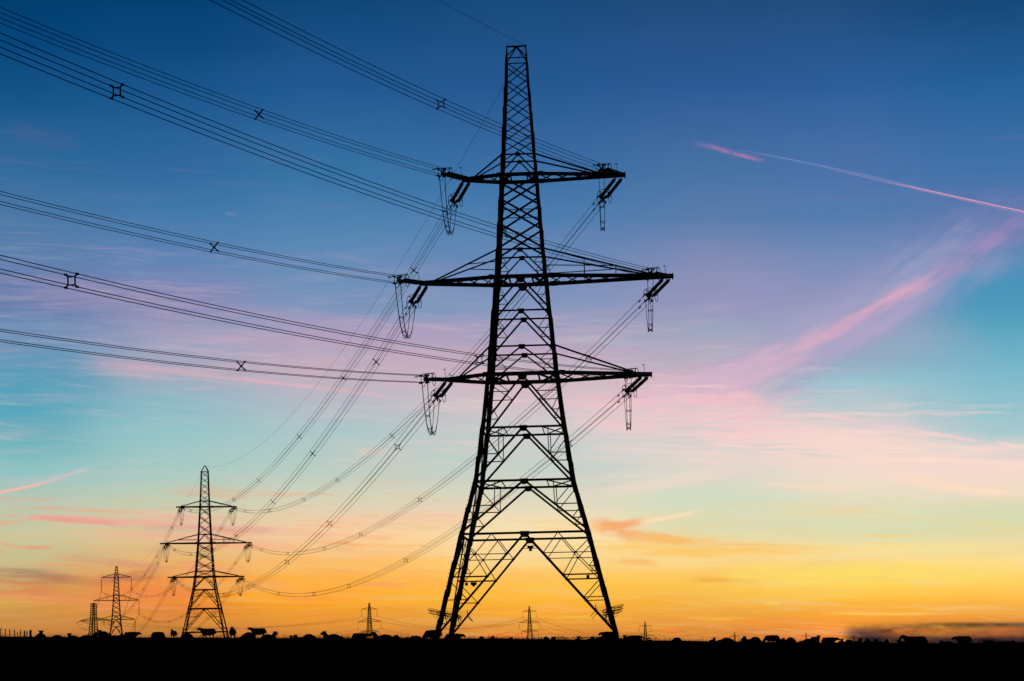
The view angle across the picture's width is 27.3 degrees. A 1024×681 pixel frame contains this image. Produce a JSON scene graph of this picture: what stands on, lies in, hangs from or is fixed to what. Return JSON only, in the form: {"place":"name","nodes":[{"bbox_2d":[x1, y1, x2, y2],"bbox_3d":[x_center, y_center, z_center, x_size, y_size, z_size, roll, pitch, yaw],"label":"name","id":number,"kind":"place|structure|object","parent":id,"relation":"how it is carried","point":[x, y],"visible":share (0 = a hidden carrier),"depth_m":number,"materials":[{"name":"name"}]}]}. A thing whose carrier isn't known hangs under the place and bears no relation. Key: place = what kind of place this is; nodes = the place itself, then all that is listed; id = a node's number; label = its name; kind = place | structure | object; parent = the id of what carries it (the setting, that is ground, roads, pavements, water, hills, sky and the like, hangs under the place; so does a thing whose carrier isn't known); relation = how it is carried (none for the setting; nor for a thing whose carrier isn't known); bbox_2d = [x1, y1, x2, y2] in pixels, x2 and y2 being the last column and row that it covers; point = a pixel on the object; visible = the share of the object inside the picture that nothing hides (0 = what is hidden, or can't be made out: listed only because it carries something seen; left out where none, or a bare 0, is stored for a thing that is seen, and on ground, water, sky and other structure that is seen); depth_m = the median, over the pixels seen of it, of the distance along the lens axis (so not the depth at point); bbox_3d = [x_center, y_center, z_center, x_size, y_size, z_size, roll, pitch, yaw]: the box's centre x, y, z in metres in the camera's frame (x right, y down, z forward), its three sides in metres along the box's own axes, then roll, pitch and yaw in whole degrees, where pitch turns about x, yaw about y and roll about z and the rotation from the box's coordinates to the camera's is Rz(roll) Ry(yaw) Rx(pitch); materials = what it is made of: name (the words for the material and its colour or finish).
{"place":"outdoors","nodes":[
{"label":"outdoors","id":0,"kind":"place"},
{"bbox_2d":[0,637,1023,680],"bbox_3d":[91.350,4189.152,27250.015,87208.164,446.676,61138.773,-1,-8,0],"label":"ground","id":1,"kind":"structure","parent":0,"point":[82,657],"depth_m":81.34,"materials":[{"name":"black soil"}]},
{"bbox_2d":[0,628,31,636],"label":"fence","id":2,"kind":"object","parent":1,"relation":"on","point":[30,632],"visible":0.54,"depth_m":153.23,"materials":[{"name":"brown wood"}]},
{"bbox_2d":[33,630,46,642],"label":"sheep","id":3,"kind":"object","parent":1,"relation":"on","point":[40,636],"visible":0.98,"depth_m":100.11},
{"bbox_2d":[44,635,64,643],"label":"sheep","id":4,"kind":"object","parent":1,"relation":"on","point":[56,639],"visible":1,"depth_m":99.03},
{"bbox_2d":[66,633,77,644],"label":"sheep","id":5,"kind":"object","parent":1,"relation":"on","point":[71,639],"visible":0.94,"depth_m":98.39},
{"bbox_2d":[76,632,99,644],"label":"sheep","id":6,"kind":"object","parent":1,"relation":"on","point":[86,640],"visible":1,"depth_m":97.87},
{"bbox_2d":[77,603,113,635],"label":"electricity pylon","id":7,"kind":"object","parent":1,"relation":"on","point":[94,623],"visible":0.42,"depth_m":1289.27,"materials":[{"name":"metal"}]},
{"bbox_2d":[98,630,106,641],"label":"sheep","id":8,"kind":"object","parent":1,"relation":"on","point":[101,633],"visible":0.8,"depth_m":103.17},
{"bbox_2d":[103,633,121,644],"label":"sheep","id":9,"kind":"object","parent":1,"relation":"on","point":[113,640],"visible":1,"depth_m":98.23},
{"bbox_2d":[94,566,138,635],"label":"electricity pylon","id":10,"kind":"object","parent":1,"relation":"on","point":[119,613],"visible":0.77,"depth_m":774.04,"materials":[{"name":"metal"}]},
{"bbox_2d":[117,632,136,644],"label":"sheep","id":11,"kind":"object","parent":1,"relation":"on","point":[126,639],"visible":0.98,"depth_m":98.54},
{"bbox_2d":[124,632,141,640],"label":"sheep","id":12,"kind":"object","parent":1,"relation":"on","point":[134,636],"visible":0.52,"depth_m":104.96},
{"bbox_2d":[151,632,166,643],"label":"sheep","id":13,"kind":"object","parent":1,"relation":"on","point":[157,636],"visible":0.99,"depth_m":99.45},
{"bbox_2d":[177,633,193,641],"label":"sheep","id":14,"kind":"object","parent":1,"relation":"on","point":[187,637],"visible":1,"depth_m":102.12},
{"bbox_2d":[160,465,251,637],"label":"electricity pylon","id":15,"kind":"object","parent":1,"relation":"on","point":[197,570],"visible":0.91,"depth_m":455.08,"materials":[{"name":"metal"}]},
{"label":"insulator set","id":16,"kind":"object","parent":15,"relation":"attached to","visible":0},
{"bbox_2d":[103,512,179,597],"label":"conductor bundle","id":17,"kind":"object","parent":16,"relation":"attached to","point":[151,562],"visible":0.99,"depth_m":524.51,"materials":[{"name":"metal"}]},
{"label":"insulator set","id":18,"kind":"object","parent":15,"relation":"attached to","visible":0},
{"bbox_2d":[137,514,230,596],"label":"conductor bundle","id":19,"kind":"object","parent":18,"relation":"attached to","point":[194,563],"visible":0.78,"depth_m":554.48,"materials":[{"name":"metal"}]},
{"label":"insulator set","id":20,"kind":"object","parent":15,"relation":"attached to","visible":0},
{"bbox_2d":[93,550,165,623],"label":"conductor bundle","id":21,"kind":"object","parent":20,"relation":"attached to","point":[143,589],"visible":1,"depth_m":517.07,"materials":[{"name":"metal"}]},
{"bbox_2d":[197,627,215,636],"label":"sheep","id":22,"kind":"object","parent":1,"relation":"on","point":[208,632],"visible":0.94,"depth_m":124.73},
{"bbox_2d":[229,627,236,637],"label":"sheep","id":23,"kind":"object","parent":1,"relation":"on","point":[232,631],"visible":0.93,"depth_m":123.36},
{"bbox_2d":[238,632,255,640],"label":"sheep","id":24,"kind":"object","parent":1,"relation":"on","point":[248,636],"visible":1,"depth_m":104.73},
{"bbox_2d":[247,627,266,636],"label":"sheep","id":25,"kind":"object","parent":1,"relation":"on","point":[258,631],"visible":0.9,"depth_m":115.42},
{"bbox_2d":[259,631,277,643],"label":"sheep","id":26,"kind":"object","parent":1,"relation":"on","point":[267,639],"visible":1,"depth_m":99.98},
{"bbox_2d":[287,635,294,643],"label":"sheep","id":27,"kind":"object","parent":1,"relation":"on","point":[291,639],"visible":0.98,"depth_m":99.55},
{"bbox_2d":[293,634,308,644],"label":"sheep","id":28,"kind":"object","parent":1,"relation":"on","point":[301,641],"visible":0.98,"depth_m":99.01},
{"bbox_2d":[303,634,318,642],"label":"sheep","id":29,"kind":"object","parent":1,"relation":"on","point":[311,638],"visible":0.73,"depth_m":102.31},
{"bbox_2d":[320,631,341,644],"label":"sheep","id":30,"kind":"object","parent":1,"relation":"on","point":[332,639],"visible":0.96,"depth_m":98.96},
{"bbox_2d":[339,636,355,644],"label":"sheep","id":31,"kind":"object","parent":1,"relation":"on","point":[348,640],"visible":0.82,"depth_m":98.67},
{"bbox_2d":[352,633,369,642],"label":"sheep","id":32,"kind":"object","parent":1,"relation":"on","point":[358,636],"visible":0.95,"depth_m":102.70},
{"bbox_2d":[359,603,380,637],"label":"electricity pylon","id":33,"kind":"object","parent":1,"relation":"on","point":[368,618],"visible":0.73,"depth_m":1421.73,"materials":[{"name":"metal"}]},
{"bbox_2d":[81,617,357,628],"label":"conductor bundle","id":34,"kind":"object","parent":33,"relation":"attached to","point":[207,628],"visible":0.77,"depth_m":1346.74,"materials":[{"name":"metal"}]},
{"bbox_2d":[114,616,372,628],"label":"conductor bundle","id":35,"kind":"object","parent":33,"relation":"hanging from","point":[254,627],"visible":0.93,"depth_m":1351.00,"materials":[{"name":"metal"}]},
{"bbox_2d":[369,632,396,645],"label":"sheep","id":36,"kind":"object","parent":1,"relation":"on","point":[387,639],"visible":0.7,"depth_m":98.43},
{"bbox_2d":[392,635,417,647],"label":"sheep","id":37,"kind":"object","parent":1,"relation":"on","point":[405,641],"visible":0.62,"depth_m":95.66},
{"bbox_2d":[410,636,426,644],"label":"sheep","id":38,"kind":"object","parent":1,"relation":"on","point":[419,639],"visible":0.42,"depth_m":98.28},
{"bbox_2d":[422,630,441,641],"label":"sheep","id":39,"kind":"object","parent":1,"relation":"on","point":[430,634],"visible":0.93,"depth_m":105.04},
{"bbox_2d":[444,633,465,643],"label":"sheep","id":40,"kind":"object","parent":1,"relation":"on","point":[453,637],"visible":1,"depth_m":100.89},
{"bbox_2d":[465,636,483,645],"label":"sheep","id":41,"kind":"object","parent":1,"relation":"on","point":[473,642],"visible":1,"depth_m":97.67},
{"bbox_2d":[490,636,507,645],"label":"sheep","id":42,"kind":"object","parent":1,"relation":"on","point":[500,642],"visible":1,"depth_m":97.62},
{"bbox_2d":[0,633,1022,680],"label":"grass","id":43,"kind":"structure","parent":1,"relation":"on","point":[583,638],"depth_m":102.75,"materials":[{"name":"black plant"}]},
{"bbox_2d":[508,637,526,646],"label":"sheep","id":44,"kind":"object","parent":1,"relation":"on","point":[519,642],"visible":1,"depth_m":97.25},
{"bbox_2d":[519,606,537,638],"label":"electricity pylon","id":45,"kind":"object","parent":1,"relation":"on","point":[529,622],"visible":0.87,"depth_m":1649.52,"materials":[{"name":"metal"}]},
{"bbox_2d":[530,636,548,646],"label":"sheep","id":46,"kind":"object","parent":1,"relation":"on","point":[535,643],"visible":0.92,"depth_m":96.98},
{"bbox_2d":[419,45,673,639],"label":"electricity pylon","id":47,"kind":"object","parent":1,"relation":"on","point":[496,285],"visible":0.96,"depth_m":155.02,"materials":[{"name":"metal"}]},
{"bbox_2d":[212,47,524,466],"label":"earth wire","id":48,"kind":"object","parent":47,"relation":"attached to","point":[410,246],"visible":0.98,"depth_m":205.24,"materials":[{"name":"metal"}]},
{"bbox_2d":[388,272,425,287],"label":"insulator set","id":49,"kind":"object","parent":47,"relation":"attached to","point":[408,281],"visible":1,"depth_m":152.09,"materials":[{"name":"metal"}]},
{"bbox_2d":[0,191,398,282],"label":"conductor bundle","id":50,"kind":"object","parent":49,"relation":"attached to","point":[186,238],"visible":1,"depth_m":120.78,"materials":[{"name":"metal"}]},
{"bbox_2d":[395,283,414,338],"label":"jumper loop","id":51,"kind":"object","parent":49,"relation":"hanging from","point":[407,335],"visible":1,"depth_m":153.76,"materials":[{"name":"metal"}]},
{"bbox_2d":[405,285,427,314],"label":"insulator set","id":52,"kind":"object","parent":47,"relation":"attached to","point":[411,301],"visible":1,"depth_m":158.86,"materials":[{"name":"metal"}]},
{"bbox_2d":[170,303,413,555],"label":"conductor bundle","id":53,"kind":"object","parent":52,"relation":"hanging from","point":[316,442],"visible":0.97,"depth_m":211.68,"materials":[{"name":"metal"}]},
{"bbox_2d":[415,369,451,386],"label":"insulator set","id":54,"kind":"object","parent":47,"relation":"attached to","point":[435,378],"visible":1,"depth_m":150.81,"materials":[{"name":"metal"}]},
{"bbox_2d":[0,329,418,382],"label":"conductor bundle","id":55,"kind":"object","parent":54,"relation":"attached to","point":[242,362],"visible":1,"depth_m":117.48,"materials":[{"name":"metal"}]},
{"bbox_2d":[422,381,439,434],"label":"jumper loop","id":56,"kind":"object","parent":54,"relation":"hanging from","point":[431,429],"visible":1,"depth_m":152.19,"materials":[{"name":"metal"}]},
{"bbox_2d":[429,382,452,407],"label":"insulator set","id":57,"kind":"object","parent":47,"relation":"attached to","point":[438,391],"visible":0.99,"depth_m":157.88,"materials":[{"name":"metal"}]},
{"bbox_2d":[175,398,437,596],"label":"conductor bundle","id":58,"kind":"object","parent":57,"relation":"attached to","point":[333,514],"visible":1,"depth_m":203.73,"materials":[{"name":"metal"}]},
{"bbox_2d":[432,167,467,180],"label":"insulator set","id":59,"kind":"object","parent":47,"relation":"attached to","point":[450,175],"visible":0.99,"depth_m":153.04,"materials":[{"name":"metal"}]},
{"bbox_2d":[0,7,441,175],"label":"conductor bundle","id":60,"kind":"object","parent":59,"relation":"attached to","point":[259,113],"visible":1,"depth_m":116.60,"materials":[{"name":"metal"}]},
{"bbox_2d":[446,181,469,214],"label":"insulator set","id":61,"kind":"object","parent":47,"relation":"attached to","point":[456,193],"visible":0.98,"depth_m":159.76,"materials":[{"name":"metal"}]},
{"bbox_2d":[184,205,455,512],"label":"conductor bundle","id":62,"kind":"object","parent":61,"relation":"attached to","point":[413,269],"visible":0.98,"depth_m":207.99,"materials":[{"name":"metal"}]},
{"bbox_2d":[439,176,456,234],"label":"jumper loop","id":63,"kind":"object","parent":61,"relation":"hanging from","point":[449,232],"visible":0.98,"depth_m":154.52,"materials":[{"name":"metal"}]},
{"bbox_2d":[593,177,621,211],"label":"insulator set","id":64,"kind":"object","parent":47,"relation":"attached to","point":[612,190],"visible":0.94,"depth_m":159.15,"materials":[{"name":"metal"}]},
{"bbox_2d":[234,200,598,512],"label":"conductor bundle","id":65,"kind":"object","parent":64,"relation":"hanging from","point":[452,370],"visible":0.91,"depth_m":210.84,"materials":[{"name":"metal"}]},
{"bbox_2d":[593,163,623,176],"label":"insulator set","id":66,"kind":"object","parent":47,"relation":"attached to","point":[610,171],"visible":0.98,"depth_m":152.40,"materials":[{"name":"metal"}]},
{"bbox_2d":[210,0,602,171],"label":"conductor bundle","id":67,"kind":"object","parent":66,"relation":"attached to","point":[400,83],"visible":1,"depth_m":114.99,"materials":[{"name":"metal"}]},
{"bbox_2d":[598,172,604,230],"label":"jumper loop","id":68,"kind":"object","parent":66,"relation":"hanging from","point":[602,228],"visible":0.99,"depth_m":153.33,"materials":[{"name":"metal"}]},
{"bbox_2d":[617,376,648,402],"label":"insulator set","id":69,"kind":"object","parent":47,"relation":"attached to","point":[628,390],"visible":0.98,"depth_m":157.15,"materials":[{"name":"metal"}]},
{"bbox_2d":[243,392,627,596],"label":"conductor bundle","id":70,"kind":"object","parent":69,"relation":"hanging from","point":[460,522],"visible":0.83,"depth_m":223.90,"materials":[{"name":"metal"}]},
{"bbox_2d":[619,364,650,381],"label":"insulator set","id":71,"kind":"object","parent":47,"relation":"attached to","point":[635,374],"visible":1,"depth_m":150.24,"materials":[{"name":"metal"}]},
{"bbox_2d":[0,255,622,377],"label":"conductor bundle","id":72,"kind":"object","parent":71,"relation":"attached to","point":[76,286],"visible":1,"depth_m":94.78,"materials":[{"name":"metal"}]},
{"bbox_2d":[624,377,631,429],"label":"jumper loop","id":73,"kind":"object","parent":71,"relation":"hanging from","point":[626,411],"visible":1,"depth_m":153.45,"materials":[{"name":"metal"}]},
{"bbox_2d":[638,278,669,308],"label":"insulator set","id":74,"kind":"object","parent":47,"relation":"attached to","point":[649,294],"visible":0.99,"depth_m":158.00,"materials":[{"name":"metal"}]},
{"bbox_2d":[253,303,642,554],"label":"conductor bundle","id":75,"kind":"object","parent":74,"relation":"hanging from","point":[469,458],"visible":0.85,"depth_m":227.17,"materials":[{"name":"metal"}]},
{"bbox_2d":[642,265,671,280],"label":"insulator set","id":76,"kind":"object","parent":47,"relation":"attached to","point":[660,274],"visible":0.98,"depth_m":151.12,"materials":[{"name":"metal"}]},
{"bbox_2d":[0,32,651,275],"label":"conductor bundle","id":77,"kind":"object","parent":76,"relation":"attached to","point":[123,97],"visible":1,"depth_m":92.27,"materials":[{"name":"metal"}]},
{"bbox_2d":[645,275,652,331],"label":"jumper loop","id":78,"kind":"object","parent":76,"relation":"hanging from","point":[651,329],"visible":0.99,"depth_m":153.34,"materials":[{"name":"metal"}]},
{"bbox_2d":[540,637,555,646],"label":"sheep","id":79,"kind":"object","parent":1,"relation":"on","point":[547,642],"visible":0.98,"depth_m":96.78},
{"bbox_2d":[573,636,582,645],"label":"sheep","id":80,"kind":"object","parent":1,"relation":"on","point":[578,641],"visible":0.94,"depth_m":99.28},
{"bbox_2d":[584,636,594,645],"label":"sheep","id":81,"kind":"object","parent":1,"relation":"on","point":[589,641],"visible":1,"depth_m":100.12},
{"bbox_2d":[594,635,615,645],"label":"sheep","id":82,"kind":"object","parent":1,"relation":"on","point":[606,640],"visible":0.97,"depth_m":100.48},
{"bbox_2d":[598,631,618,641],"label":"sheep","id":83,"kind":"object","parent":1,"relation":"on","point":[615,635],"visible":0.66,"depth_m":109.01},
{"bbox_2d":[621,635,631,644],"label":"sheep","id":84,"kind":"object","parent":1,"relation":"on","point":[626,640],"visible":0.91,"depth_m":101.65},
{"bbox_2d":[627,635,643,641],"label":"sheep","id":85,"kind":"object","parent":1,"relation":"on","point":[633,638],"visible":0.61,"depth_m":103.64},
{"bbox_2d":[639,622,654,637],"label":"electricity pylon","id":86,"kind":"object","parent":1,"relation":"on","point":[645,630],"visible":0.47,"depth_m":1878.73,"materials":[{"name":"metal"}]},
{"bbox_2d":[671,637,682,645],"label":"sheep","id":87,"kind":"object","parent":1,"relation":"on","point":[676,641],"visible":0.99,"depth_m":101.22},
{"bbox_2d":[707,637,716,646],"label":"sheep","id":88,"kind":"object","parent":1,"relation":"on","point":[712,642],"visible":1,"depth_m":101.27},
{"bbox_2d":[716,638,736,646],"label":"sheep","id":89,"kind":"object","parent":1,"relation":"on","point":[726,642],"visible":0.99,"depth_m":101.14},
{"bbox_2d":[744,637,755,645],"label":"sheep","id":90,"kind":"object","parent":1,"relation":"on","point":[750,642],"visible":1,"depth_m":103.68},
{"bbox_2d":[751,637,761,644],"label":"sheep","id":91,"kind":"object","parent":1,"relation":"on","point":[758,640],"visible":0.64,"depth_m":105.64},
{"bbox_2d":[762,635,779,643],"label":"sheep","id":92,"kind":"object","parent":1,"relation":"on","point":[768,638],"visible":0.76,"depth_m":107.40},
{"bbox_2d":[774,637,782,645],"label":"sheep","id":93,"kind":"object","parent":1,"relation":"on","point":[778,642],"visible":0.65,"depth_m":104.97},
{"bbox_2d":[782,638,791,646],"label":"sheep","id":94,"kind":"object","parent":1,"relation":"on","point":[786,643],"visible":1,"depth_m":103.09},
{"bbox_2d":[794,639,816,646],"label":"sheep","id":95,"kind":"object","parent":1,"relation":"on","point":[811,643],"visible":0.73,"depth_m":102.29},
{"bbox_2d":[810,635,819,646],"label":"sheep","id":96,"kind":"object","parent":1,"relation":"on","point":[816,639],"visible":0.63,"depth_m":103.43},
{"bbox_2d":[821,637,839,646],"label":"sheep","id":97,"kind":"object","parent":1,"relation":"on","point":[828,640],"visible":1,"depth_m":103.99},
{"bbox_2d":[837,639,845,647],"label":"sheep","id":98,"kind":"object","parent":1,"relation":"on","point":[841,643],"visible":1,"depth_m":102.42},
{"bbox_2d":[851,638,863,648],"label":"sheep","id":99,"kind":"object","parent":1,"relation":"on","point":[857,644],"visible":0.97,"depth_m":99.22},
{"bbox_2d":[863,638,869,647],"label":"sheep","id":100,"kind":"object","parent":1,"relation":"on","point":[866,644],"visible":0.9,"depth_m":102.58},
{"bbox_2d":[874,639,884,647],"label":"sheep","id":101,"kind":"object","parent":1,"relation":"on","point":[878,644],"visible":0.93,"depth_m":101.66},
{"bbox_2d":[883,639,889,649],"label":"sheep","id":102,"kind":"object","parent":1,"relation":"on","point":[886,642],"visible":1,"depth_m":99.89},
{"bbox_2d":[897,639,912,648],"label":"sheep","id":103,"kind":"object","parent":1,"relation":"on","point":[904,645],"visible":0.58,"depth_m":101.11},
{"bbox_2d":[899,635,927,649],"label":"sheep","id":104,"kind":"object","parent":1,"relation":"on","point":[921,641],"visible":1,"depth_m":97.99},
{"bbox_2d":[951,636,971,645],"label":"sheep","id":105,"kind":"object","parent":1,"relation":"on","point":[963,639],"visible":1,"depth_m":108.51},
{"bbox_2d":[0,0,1023,642],"label":"sky","id":106,"kind":"structure","parent":0,"point":[825,438],"materials":[{"name":"blue"}]},
{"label":"insulator set","id":107,"kind":"object","parent":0,"visible":0},
{"bbox_2d":[140,550,244,622],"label":"conductor bundle","id":108,"kind":"object","parent":107,"relation":"attached to","point":[202,599],"visible":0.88,"depth_m":543.94,"materials":[{"name":"metal"}]},
{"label":"insulator set","id":109,"kind":"object","parent":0,"visible":0},
{"bbox_2d":[140,583,171,630],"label":"conductor bundle","id":110,"kind":"object","parent":109,"relation":"attached to","point":[156,609],"visible":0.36,"depth_m":501.65,"materials":[{"name":"metal"}]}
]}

